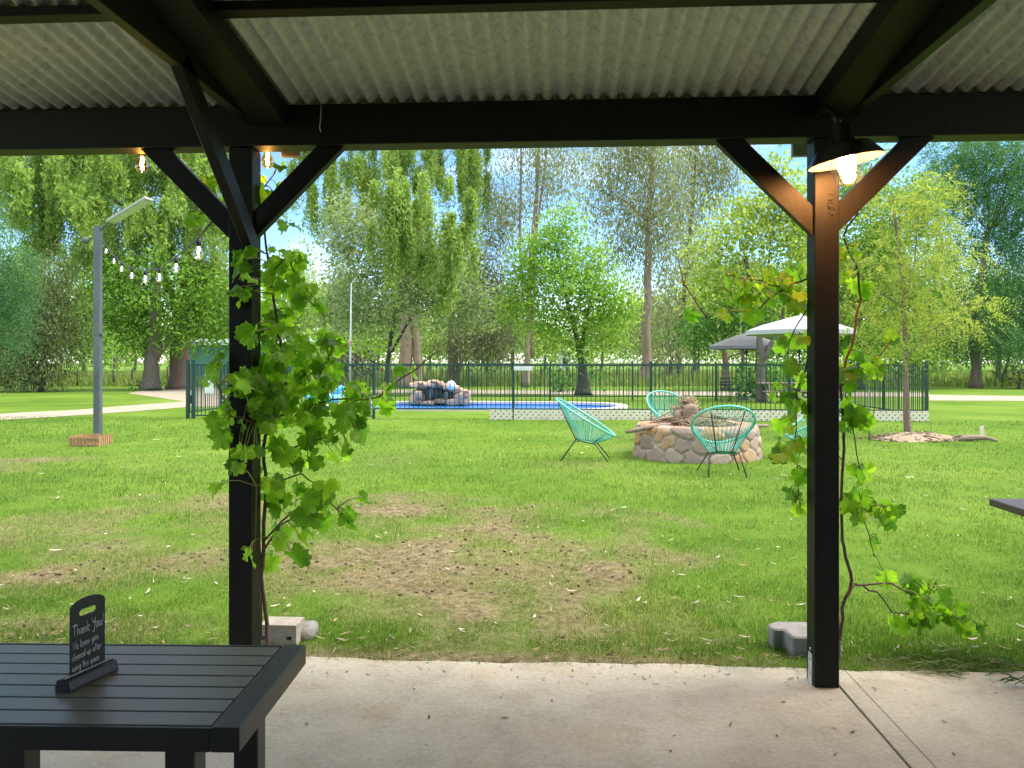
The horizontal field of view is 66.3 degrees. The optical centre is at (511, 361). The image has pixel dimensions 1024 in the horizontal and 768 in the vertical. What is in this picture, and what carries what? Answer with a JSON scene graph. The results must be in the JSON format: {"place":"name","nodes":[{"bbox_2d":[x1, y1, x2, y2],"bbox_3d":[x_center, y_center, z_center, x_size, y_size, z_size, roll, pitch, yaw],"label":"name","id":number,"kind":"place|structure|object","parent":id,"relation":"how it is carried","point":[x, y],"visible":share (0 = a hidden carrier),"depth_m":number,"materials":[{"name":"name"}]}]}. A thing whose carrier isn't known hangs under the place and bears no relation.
{"place":"outdoors","nodes":[
{"label":"outdoors","id":0,"kind":"place"},
{"bbox_2d":[0,400,222,419],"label":"path","id":1,"kind":"structure","parent":0,"point":[141,407],"depth_m":24.61,"materials":[{"name":"concrete"}]},
{"bbox_2d":[131,388,222,400],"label":"path","id":2,"kind":"structure","parent":0,"point":[178,394],"depth_m":36.68,"materials":[{"name":"concrete"}]},
{"bbox_2d":[0,414,1023,672],"bbox_3d":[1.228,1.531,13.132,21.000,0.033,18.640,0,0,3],"label":"lawn","id":3,"kind":"structure","parent":0,"point":[472,614],"depth_m":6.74,"materials":[{"name":"plant"}]},
{"bbox_2d":[68,434,112,446],"bbox_3d":[-7.690,1.433,14.330,0.570,0.194,0.456,0,0,3],"label":"timber crate","id":4,"kind":"object","parent":3,"relation":"on","point":[84,440],"visible":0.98,"depth_m":14.13,"materials":[{"name":"wood"}]},
{"bbox_2d":[81,196,153,434],"bbox_3d":[-7.521,-0.780,14.909,1.405,4.619,0.260,0,0,10],"label":"steel pole","id":5,"kind":"object","parent":3,"relation":"on","point":[119,216],"visible":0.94,"depth_m":14.96,"materials":[{"name":"metal"}]},
{"bbox_2d":[261,616,304,645],"bbox_3d":[-1.249,1.470,4.266,0.200,0.120,0.140,0,0,3],"label":"concrete block","id":6,"kind":"object","parent":3,"relation":"on","point":[282,630],"depth_m":4.20,"materials":[{"name":"concrete"}]},
{"bbox_2d":[301,620,318,640],"bbox_3d":[-1.144,1.502,4.356,0.119,0.106,0.184,0,0,3],"label":"stone","id":7,"kind":"object","parent":3,"relation":"on","point":[310,630],"visible":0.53,"depth_m":4.30,"materials":[{"name":"stone"}]},
{"bbox_2d":[0,500,877,667],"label":"soil clods","id":8,"kind":"object","parent":3,"relation":"on","point":[400,594],"visible":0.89,"depth_m":5.82,"materials":[{"name":"soil"}]},
{"bbox_2d":[1,622,1019,669],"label":"leaf litter","id":9,"kind":"object","parent":3,"relation":"on","point":[574,647],"visible":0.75,"depth_m":4.14,"materials":[{"name":"brown plant"}]},
{"bbox_2d":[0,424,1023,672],"bbox_3d":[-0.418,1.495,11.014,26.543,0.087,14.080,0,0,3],"label":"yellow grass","id":10,"kind":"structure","parent":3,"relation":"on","point":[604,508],"depth_m":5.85,"materials":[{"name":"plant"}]},
{"bbox_2d":[0,456,1023,672],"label":"dry grass","id":11,"kind":"structure","parent":3,"relation":"on","point":[347,571],"depth_m":5.64,"materials":[{"name":"plant"}]},
{"bbox_2d":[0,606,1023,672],"bbox_3d":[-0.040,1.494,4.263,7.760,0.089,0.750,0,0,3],"label":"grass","id":12,"kind":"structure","parent":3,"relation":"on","point":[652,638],"depth_m":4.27,"materials":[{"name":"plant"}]},
{"bbox_2d":[0,425,1023,657],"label":"leaf litter","id":13,"kind":"object","parent":3,"relation":"on","point":[148,590],"visible":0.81,"depth_m":5.37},
{"bbox_2d":[41,639,1023,675],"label":"grass","id":14,"kind":"structure","parent":3,"relation":"on","point":[840,667],"depth_m":3.87,"materials":[{"name":"plant"}]},
{"bbox_2d":[219,361,928,418],"bbox_3d":[1.391,0.763,20.599,18.557,1.534,0.077,0,0,3],"label":"pool fence","id":15,"kind":"object","parent":3,"relation":"on","point":[650,365],"visible":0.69,"depth_m":20.54,"materials":[{"name":"green metal"}]},
{"bbox_2d":[185,360,213,417],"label":"pool gate","id":16,"kind":"structure","parent":15,"relation":"attached to","point":[190,399],"depth_m":21.12,"materials":[{"name":"green metal"}]},
{"bbox_2d":[489,409,512,419],"bbox_3d":[-0.290,1.395,20.647,0.609,0.270,0.050,0,0,3],"label":"lattice panel","id":17,"kind":"object","parent":15,"relation":"attached to","point":[496,414],"visible":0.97,"depth_m":20.63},
{"bbox_2d":[514,410,650,419],"bbox_3d":[1.827,1.395,20.530,3.562,0.270,0.050,0,0,3],"label":"lattice panel","id":18,"kind":"object","parent":15,"relation":"attached to","point":[594,414],"visible":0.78,"depth_m":20.50,"materials":[{"name":"plastic"}]},
{"bbox_2d":[652,410,787,420],"bbox_3d":[5.391,1.395,20.333,3.511,0.270,0.050,0,0,3],"label":"lattice panel","id":19,"kind":"object","parent":15,"relation":"attached to","point":[765,415],"visible":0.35,"depth_m":20.27,"materials":[{"name":"plastic"}]},
{"bbox_2d":[873,411,928,421],"bbox_3d":[9.960,1.395,20.080,1.376,0.270,0.050,0,0,3],"label":"lattice panel","id":20,"kind":"object","parent":15,"relation":"attached to","point":[920,416],"visible":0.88,"depth_m":20.06,"materials":[{"name":"plastic"}]},
{"bbox_2d":[555,398,615,461],"bbox_3d":[1.149,1.050,12.250,0.942,0.972,0.867,0,0,9],"label":"string chair","id":21,"kind":"object","parent":3,"relation":"on","point":[567,415],"visible":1,"depth_m":12.11,"materials":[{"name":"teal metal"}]},
{"bbox_2d":[646,390,681,418],"bbox_3d":[3.022,1.050,15.000,0.867,0.972,0.942,0,0,-15],"label":"string chair","id":22,"kind":"object","parent":3,"relation":"on","point":[656,413],"visible":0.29,"depth_m":15.28,"materials":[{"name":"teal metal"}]},
{"bbox_2d":[633,420,762,463],"bbox_3d":[2.996,1.269,12.748,2.050,0.561,2.037,0,0,3],"label":"fire pit","id":23,"kind":"object","parent":3,"relation":"on","point":[675,444],"visible":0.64,"depth_m":11.94,"materials":[{"name":"beige stone"}]},
{"bbox_2d":[625,423,670,433],"bbox_3d":[2.124,1.039,12.250,0.723,0.167,0.080,0,0,-6],"label":"log","id":24,"kind":"object","parent":23,"relation":"on","point":[643,428],"visible":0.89,"depth_m":12.22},
{"bbox_2d":[638,391,741,426],"bbox_3d":[2.834,0.834,12.757,1.559,0.708,1.516,0,0,-31],"label":"brush pile","id":25,"kind":"object","parent":23,"relation":"on","point":[685,412],"visible":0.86,"depth_m":12.60,"materials":[{"name":"wood"}]},
{"bbox_2d":[690,405,756,477],"bbox_3d":[2.871,1.050,10.700,0.867,0.972,0.942,0,0,5],"label":"string chair","id":26,"kind":"object","parent":3,"relation":"on","point":[702,440],"visible":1,"depth_m":10.51,"materials":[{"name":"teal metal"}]},
{"bbox_2d":[768,622,840,658],"bbox_3d":[1.539,1.472,4.151,0.334,0.115,0.245,0,0,3],"label":"retaining block","id":27,"kind":"object","parent":3,"relation":"on","point":[792,636],"depth_m":4.13,"materials":[{"name":"grey concrete"}]},
{"bbox_2d":[783,399,841,460],"bbox_3d":[4.697,1.050,12.200,0.942,0.972,0.867,0,0,7],"label":"string chair","id":28,"kind":"object","parent":3,"relation":"on","point":[791,436],"visible":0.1,"depth_m":12.18,"materials":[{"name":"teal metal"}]},
{"bbox_2d":[856,430,974,442],"bbox_3d":[7.981,1.465,15.431,2.254,0.232,1.336,0,0,3],"label":"mulch mound","id":29,"kind":"object","parent":3,"relation":"on","point":[924,436],"visible":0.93,"depth_m":15.19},
{"bbox_2d":[839,164,1021,431],"bbox_3d":[8.405,-1.221,15.986,3.920,5.611,2.459,0,0,3],"label":"feathery tree","id":30,"kind":"object","parent":3,"relation":"on","point":[903,322],"visible":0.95,"depth_m":15.88,"materials":[{"name":"green plant"}]},
{"bbox_2d":[954,434,997,441],"bbox_3d":[8.867,1.465,14.990,0.774,0.129,0.206,0,0,17],"label":"broken branch","id":31,"kind":"object","parent":3,"relation":"on","point":[960,437],"visible":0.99,"depth_m":14.98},
{"bbox_2d":[989,498,1023,516],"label":"wooden table","id":32,"kind":"object","parent":3,"relation":"on","point":[1015,506],"visible":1,"depth_m":4.17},
{"bbox_2d":[0,363,1023,650],"bbox_3d":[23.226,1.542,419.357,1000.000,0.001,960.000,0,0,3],"label":"ground","id":33,"kind":"structure","parent":0,"point":[122,395],"depth_m":29.58,"materials":[{"name":"plant"}]},
{"bbox_2d":[0,189,60,389],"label":"tree","id":34,"kind":"object","parent":33,"relation":"on","point":[6,266],"visible":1,"depth_m":20.21,"materials":[{"name":"green plant"}]},
{"bbox_2d":[1,240,73,367],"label":"tall far tree","id":35,"kind":"object","parent":33,"relation":"on","point":[29,277],"visible":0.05,"depth_m":78.81,"materials":[{"name":"green plant"}]},
{"bbox_2d":[0,223,124,392],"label":"bushy tree","id":36,"kind":"object","parent":33,"relation":"on","point":[53,355],"visible":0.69,"depth_m":39.61,"materials":[{"name":"green plant"}]},
{"bbox_2d":[0,367,168,386],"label":"wire fence","id":37,"kind":"object","parent":33,"relation":"on","point":[132,375],"visible":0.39,"depth_m":49.19,"materials":[{"name":"grey metal"}]},
{"bbox_2d":[39,281,133,371],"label":"tree","id":38,"kind":"object","parent":33,"relation":"on","point":[82,369],"visible":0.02,"depth_m":87.82,"materials":[{"name":"green plant"}]},
{"bbox_2d":[42,243,142,373],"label":"young tree","id":39,"kind":"object","parent":33,"relation":"on","point":[111,349],"visible":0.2,"depth_m":57.87,"materials":[{"name":"green plant"}]},
{"bbox_2d":[76,252,147,373],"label":"tall far tree","id":40,"kind":"object","parent":33,"relation":"on","point":[114,360],"visible":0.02,"depth_m":75.80,"materials":[{"name":"green plant"}]},
{"bbox_2d":[0,153,228,389],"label":"pepper tree","id":41,"kind":"object","parent":33,"relation":"on","point":[84,192],"visible":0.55,"depth_m":42.19,"materials":[{"name":"green plant"}]},
{"bbox_2d":[107,322,169,370],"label":"tree","id":42,"kind":"object","parent":33,"relation":"on","point":[135,363],"visible":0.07,"depth_m":99.80,"materials":[{"name":"green plant"}]},
{"bbox_2d":[118,375,174,390],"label":"shrub","id":43,"kind":"object","parent":33,"relation":"on","point":[146,387],"visible":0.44,"depth_m":41.90,"materials":[{"name":"green plant"}]},
{"bbox_2d":[71,241,228,390],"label":"broad tree","id":44,"kind":"object","parent":33,"relation":"on","point":[146,309],"visible":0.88,"depth_m":41.62,"materials":[{"name":"green plant"}]},
{"bbox_2d":[190,361,305,412],"bbox_3d":[-8.462,0.763,26.381,0.077,1.534,10.275,0,0,3],"label":"side fence","id":45,"kind":"object","parent":33,"relation":"on","point":[226,373],"visible":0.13,"depth_m":22.62,"materials":[{"name":"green metal"}]},
{"bbox_2d":[189,339,316,377],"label":"green shed","id":46,"kind":"structure","parent":33,"relation":"on","point":[206,358],"depth_m":58.00,"materials":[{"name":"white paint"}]},
{"bbox_2d":[261,236,329,338],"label":"tall far tree","id":47,"kind":"object","parent":33,"relation":"on","point":[305,275],"visible":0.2,"depth_m":77.32,"materials":[{"name":"green plant"}]},
{"bbox_2d":[283,272,360,351],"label":"tree","id":48,"kind":"object","parent":33,"relation":"on","point":[313,314],"visible":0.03,"depth_m":95.56,"materials":[{"name":"green plant"}]},
{"bbox_2d":[300,257,384,354],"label":"tall far tree","id":49,"kind":"object","parent":33,"relation":"on","point":[323,315],"visible":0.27,"depth_m":71.76,"materials":[{"name":"green plant"}]},
{"bbox_2d":[297,318,395,379],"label":"shrub","id":50,"kind":"object","parent":33,"relation":"on","point":[376,351],"visible":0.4,"depth_m":51.58,"materials":[{"name":"green plant"}]},
{"bbox_2d":[348,283,351,380],"bbox_3d":[-7.298,-1.010,35.392,0.170,5.082,0.152,0,0,3],"label":"white pole","id":51,"kind":"object","parent":33,"relation":"on","point":[350,343],"visible":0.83,"depth_m":35.36,"materials":[{"name":"metal"}]},
{"bbox_2d":[334,344,383,380],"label":"shrub","id":52,"kind":"object","parent":33,"relation":"on","point":[355,359],"visible":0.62,"depth_m":49.81,"materials":[{"name":"green plant"}]},
{"bbox_2d":[345,307,399,372],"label":"tree","id":53,"kind":"object","parent":33,"relation":"on","point":[382,342],"visible":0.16,"depth_m":100.68,"materials":[{"name":"green plant"}]},
{"bbox_2d":[280,149,497,387],"bbox_3d":[-7.485,-7.727,41.869,13.383,18.819,16.964,0,0,3],"label":"weeping tree","id":54,"kind":"object","parent":33,"relation":"on","point":[403,223],"visible":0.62,"depth_m":35.63,"materials":[{"name":"green plant"}]},
{"bbox_2d":[369,276,445,344],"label":"tall far tree","id":55,"kind":"object","parent":33,"relation":"on","point":[425,334],"visible":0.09,"depth_m":79.07,"materials":[{"name":"green plant"}]},
{"bbox_2d":[301,177,519,381],"bbox_3d":[-5.165,-3.751,38.553,10.971,10.706,6.689,0,0,-20],"label":"silvery tree","id":56,"kind":"object","parent":33,"relation":"on","point":[361,305],"visible":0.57,"depth_m":37.66,"materials":[{"name":"green plant"}]},
{"bbox_2d":[383,319,466,370],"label":"tree","id":57,"kind":"object","parent":33,"relation":"on","point":[427,350],"visible":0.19,"depth_m":88.83,"materials":[{"name":"green plant"}]},
{"bbox_2d":[202,366,710,379],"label":"wire fence","id":58,"kind":"object","parent":33,"relation":"on","point":[516,378],"visible":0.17,"depth_m":54.96,"materials":[{"name":"grey metal"}]},
{"bbox_2d":[418,249,499,372],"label":"tall far tree","id":59,"kind":"object","parent":33,"relation":"on","point":[432,318],"visible":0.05,"depth_m":75.62,"materials":[{"name":"green plant"}]},
{"bbox_2d":[327,401,627,410],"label":"swimming pool","id":60,"kind":"structure","parent":33,"relation":"in","point":[617,405],"depth_m":28.60,"materials":[{"name":"liquid"}]},
{"bbox_2d":[305,385,344,402],"bbox_3d":[-6.760,1.156,28.294,1.476,0.632,1.120,0,0,3],"label":"pool float","id":61,"kind":"object","parent":60,"relation":"on","point":[335,392],"visible":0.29,"depth_m":28.03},
{"bbox_2d":[410,380,470,405],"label":"rock waterfall","id":62,"kind":"object","parent":60,"relation":"on","point":[449,394],"visible":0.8,"depth_m":28.55,"materials":[{"name":"grey stone"}]},
{"bbox_2d":[371,405,605,407],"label":"water","id":63,"kind":"structure","parent":60,"relation":"in","point":[482,406],"depth_m":28.14,"materials":[{"name":"liquid"}]},
{"bbox_2d":[420,170,540,386],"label":"casuarina","id":64,"kind":"object","parent":33,"relation":"on","point":[453,352],"visible":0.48,"depth_m":49.58,"materials":[{"name":"green plant"}]},
{"bbox_2d":[2,301,1023,370],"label":"distant woodland","id":65,"kind":"object","parent":33,"relation":"on","point":[608,359],"visible":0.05,"depth_m":130.87,"materials":[{"name":"plant"}]},
{"bbox_2d":[484,297,551,371],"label":"tall far tree","id":66,"kind":"object","parent":33,"relation":"on","point":[519,338],"visible":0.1,"depth_m":81.42,"materials":[{"name":"green plant"}]},
{"bbox_2d":[448,147,605,386],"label":"gum tree","id":67,"kind":"object","parent":33,"relation":"on","point":[538,160],"visible":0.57,"depth_m":46.86,"materials":[{"name":"green plant"}]},
{"bbox_2d":[505,319,587,371],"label":"tree","id":68,"kind":"object","parent":33,"relation":"on","point":[543,351],"visible":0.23,"depth_m":103.12,"materials":[{"name":"green plant"}]},
{"bbox_2d":[309,361,800,400],"bbox_3d":[1.509,0.763,31.014,19.475,1.534,0.077,0,0,3],"label":"fence","id":69,"kind":"object","parent":33,"relation":"on","point":[715,396],"visible":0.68,"depth_m":30.92,"materials":[{"name":"green metal"}]},
{"bbox_2d":[479,189,670,394],"bbox_3d":[2.692,-3.086,35.984,8.528,9.655,4.845,0,0,-13],"label":"tree","id":70,"kind":"object","parent":33,"relation":"on","point":[593,287],"visible":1,"depth_m":35.62,"materials":[{"name":"green plant"}]},
{"bbox_2d":[533,360,624,391],"bbox_3d":[3.183,1.016,39.889,3.302,2.247,4.071,0,0,-45],"label":"shrub","id":71,"kind":"object","parent":33,"relation":"on","point":[566,377],"visible":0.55,"depth_m":39.78,"materials":[{"name":"green plant"}]},
{"bbox_2d":[556,300,641,370],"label":"tree","id":72,"kind":"object","parent":33,"relation":"on","point":[607,336],"visible":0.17,"depth_m":93.94,"materials":[{"name":"green plant"}]},
{"bbox_2d":[557,146,721,379],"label":"tall gum","id":73,"kind":"object","parent":33,"relation":"on","point":[648,227],"visible":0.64,"depth_m":53.73,"materials":[{"name":"green plant"}]},
{"bbox_2d":[605,286,676,361],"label":"tree","id":74,"kind":"object","parent":33,"relation":"on","point":[639,338],"visible":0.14,"depth_m":98.03,"materials":[{"name":"green plant"}]},
{"bbox_2d":[653,265,730,372],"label":"tall far tree","id":75,"kind":"object","parent":33,"relation":"on","point":[695,367],"visible":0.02,"depth_m":83.88,"materials":[{"name":"green plant"}]},
{"bbox_2d":[609,145,781,377],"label":"grey gum","id":76,"kind":"object","parent":33,"relation":"on","point":[723,169],"visible":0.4,"depth_m":59.60,"materials":[{"name":"green plant"}]},
{"bbox_2d":[653,314,741,371],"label":"tree","id":77,"kind":"object","parent":33,"relation":"on","point":[719,357],"visible":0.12,"depth_m":91.79,"materials":[{"name":"green plant"}]},
{"bbox_2d":[720,377,738,401],"bbox_3d":[8.314,1.070,30.011,0.528,0.922,0.540,0,0,-25],"label":"garden chair","id":78,"kind":"object","parent":33,"relation":"on","point":[728,389],"visible":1,"depth_m":30.11,"materials":[{"name":"black metal"}]},
{"bbox_2d":[702,246,773,371],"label":"tall far tree","id":79,"kind":"object","parent":33,"relation":"on","point":[742,354],"visible":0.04,"depth_m":71.85,"materials":[{"name":"green plant"}]},
{"bbox_2d":[709,332,773,399],"bbox_3d":[9.404,0.155,31.500,2.892,2.750,2.892,0,0,-30],"label":"market umbrella","id":80,"kind":"object","parent":33,"relation":"on","point":[743,341],"visible":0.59,"depth_m":30.71,"materials":[{"name":"grey fabric"}]},
{"bbox_2d":[710,311,786,369],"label":"tree","id":81,"kind":"object","parent":33,"relation":"on","point":[754,355],"visible":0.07,"depth_m":96.95,"materials":[{"name":"green plant"}]},
{"bbox_2d":[654,144,852,401],"bbox_3d":[9.220,-3.317,30.048,7.489,9.835,4.520,0,0,3],"label":"blossom tree","id":82,"kind":"object","parent":33,"relation":"on","point":[794,232],"visible":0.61,"depth_m":29.87,"materials":[{"name":"green plant"}]},
{"bbox_2d":[662,262,846,390],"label":"dense bush tree","id":83,"kind":"object","parent":33,"relation":"on","point":[710,325],"visible":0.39,"depth_m":41.41,"materials":[{"name":"green plant"}]},
{"bbox_2d":[721,350,806,398],"bbox_3d":[10.617,0.749,32.959,4.080,2.614,3.430,0,0,3],"label":"shrub","id":84,"kind":"object","parent":33,"relation":"on","point":[754,383],"visible":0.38,"depth_m":32.84,"materials":[{"name":"green plant"}]},
{"bbox_2d":[752,382,806,403],"bbox_3d":[10.154,1.169,29.500,1.800,0.767,1.580,0,0,0],"label":"picnic table","id":85,"kind":"object","parent":33,"relation":"on","point":[768,391],"visible":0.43,"depth_m":29.15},
{"bbox_2d":[746,314,856,391],"bbox_3d":[8.350,0.060,22.800,2.980,2.940,2.980,0,0,-30],"label":"market umbrella","id":86,"kind":"object","parent":33,"relation":"on","point":[779,327],"visible":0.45,"depth_m":22.07,"materials":[{"name":"white fabric"}]},
{"bbox_2d":[803,361,923,409],"bbox_3d":[10.907,0.763,25.308,0.077,1.534,10.275,0,0,3],"label":"side fence","id":87,"kind":"object","parent":33,"relation":"on","point":[877,407],"visible":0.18,"depth_m":22.26,"materials":[{"name":"green metal"}]},
{"bbox_2d":[774,143,972,388],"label":"tree","id":88,"kind":"object","parent":33,"relation":"on","point":[846,340],"visible":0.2,"depth_m":43.25,"materials":[{"name":"green plant"}]},
{"bbox_2d":[839,217,929,354],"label":"tall far tree","id":89,"kind":"object","parent":33,"relation":"on","point":[885,268],"visible":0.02,"depth_m":74.81,"materials":[{"name":"green plant"}]},
{"bbox_2d":[893,229,977,371],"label":"tall far tree","id":90,"kind":"object","parent":33,"relation":"on","point":[930,260],"visible":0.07,"depth_m":76.61,"materials":[{"name":"green plant"}]},
{"bbox_2d":[887,141,1023,387],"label":"dark tree","id":91,"kind":"object","parent":33,"relation":"on","point":[1013,173],"visible":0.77,"depth_m":45.49,"materials":[{"name":"green plant"}]},
{"bbox_2d":[928,275,1023,385],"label":"multi stem tree","id":92,"kind":"object","parent":33,"relation":"on","point":[999,368],"visible":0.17,"depth_m":49.91,"materials":[{"name":"green plant"}]},
{"bbox_2d":[959,259,1023,351],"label":"tall far tree","id":93,"kind":"object","parent":33,"relation":"on","point":[992,295],"visible":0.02,"depth_m":78.86,"materials":[{"name":"green plant"}]},
{"bbox_2d":[989,358,1023,388],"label":"shrub","id":94,"kind":"object","parent":33,"relation":"on","point":[1018,377],"visible":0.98,"depth_m":44.18,"materials":[{"name":"green plant"}]},
{"bbox_2d":[0,369,1023,386],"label":"paddock grass","id":95,"kind":"structure","parent":0,"point":[951,381],"depth_m":50.15,"materials":[{"name":"plant"}]},
{"bbox_2d":[0,141,1023,362],"label":"sky","id":96,"kind":"structure","parent":0,"point":[273,237],"materials":[{"name":"blue"}]},
{"bbox_2d":[40,657,1023,767],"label":"patio","id":97,"kind":"structure","parent":0,"point":[355,716],"depth_m":3.29,"materials":[{"name":"concrete"}]},
{"bbox_2d":[0,643,305,767],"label":"slatted table","id":98,"kind":"object","parent":97,"relation":"on","point":[184,706],"visible":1,"depth_m":1.78,"materials":[{"name":"black paint"}]},
{"bbox_2d":[55,594,117,692],"bbox_3d":[-1.014,0.660,1.875,0.047,0.200,0.144,0,0,18],"label":"table sign","id":99,"kind":"object","parent":98,"relation":"on","point":[89,663],"visible":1,"depth_m":1.87,"materials":[{"name":"black paint"}]},
{"bbox_2d":[0,0,1023,687],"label":"verandah","id":100,"kind":"object","parent":97,"relation":"on","point":[160,84],"visible":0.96,"depth_m":3.56,"materials":[{"name":"grey paint"}]},
{"bbox_2d":[97,221,212,281],"bbox_3d":[-4.535,-1.537,9.375,0.205,1.807,12.464,0,0,-30],"label":"festoon string","id":101,"kind":"object","parent":100,"relation":"hanging from","point":[197,241],"visible":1,"depth_m":6.60,"materials":[{"name":"black paint"}]},
{"bbox_2d":[179,161,441,644],"bbox_3d":[-0.990,0.192,3.849,1.287,2.480,0.622,0,0,-9],"label":"grape vine","id":102,"kind":"object","parent":100,"relation":"attached to","point":[271,396],"visible":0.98,"depth_m":3.86,"materials":[{"name":"green plant"}]},
{"bbox_2d":[678,163,987,640],"bbox_3d":[1.679,0.259,3.869,1.669,2.391,0.654,0,0,-10],"label":"grape vine","id":103,"kind":"object","parent":100,"relation":"attached to","point":[861,507],"visible":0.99,"depth_m":3.78,"materials":[{"name":"green plant"}]},
{"bbox_2d":[808,105,884,186],"bbox_3d":[1.416,-0.965,3.451,0.308,0.422,0.494,-10,1,3],"label":"barn lamp","id":104,"kind":"object","parent":100,"relation":"attached to","point":[845,150],"visible":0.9,"depth_m":3.32,"materials":[{"name":"black metal"}]},
{"bbox_2d":[312,657,997,692],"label":"patio litter","id":105,"kind":"object","parent":97,"relation":"on","point":[642,676],"visible":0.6,"depth_m":3.73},
{"bbox_2d":[892,653,1023,683],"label":"cut grass","id":106,"kind":"structure","parent":97,"relation":"on","point":[918,664],"depth_m":3.80,"materials":[{"name":"plant"}]},
{"bbox_2d":[329,390,924,396],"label":"path","id":107,"kind":"structure","parent":0,"point":[567,392],"depth_m":38.86,"materials":[{"name":"concrete"}]},
{"bbox_2d":[929,395,1023,400],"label":"path","id":108,"kind":"structure","parent":0,"point":[975,398],"depth_m":32.62,"materials":[{"name":"concrete"}]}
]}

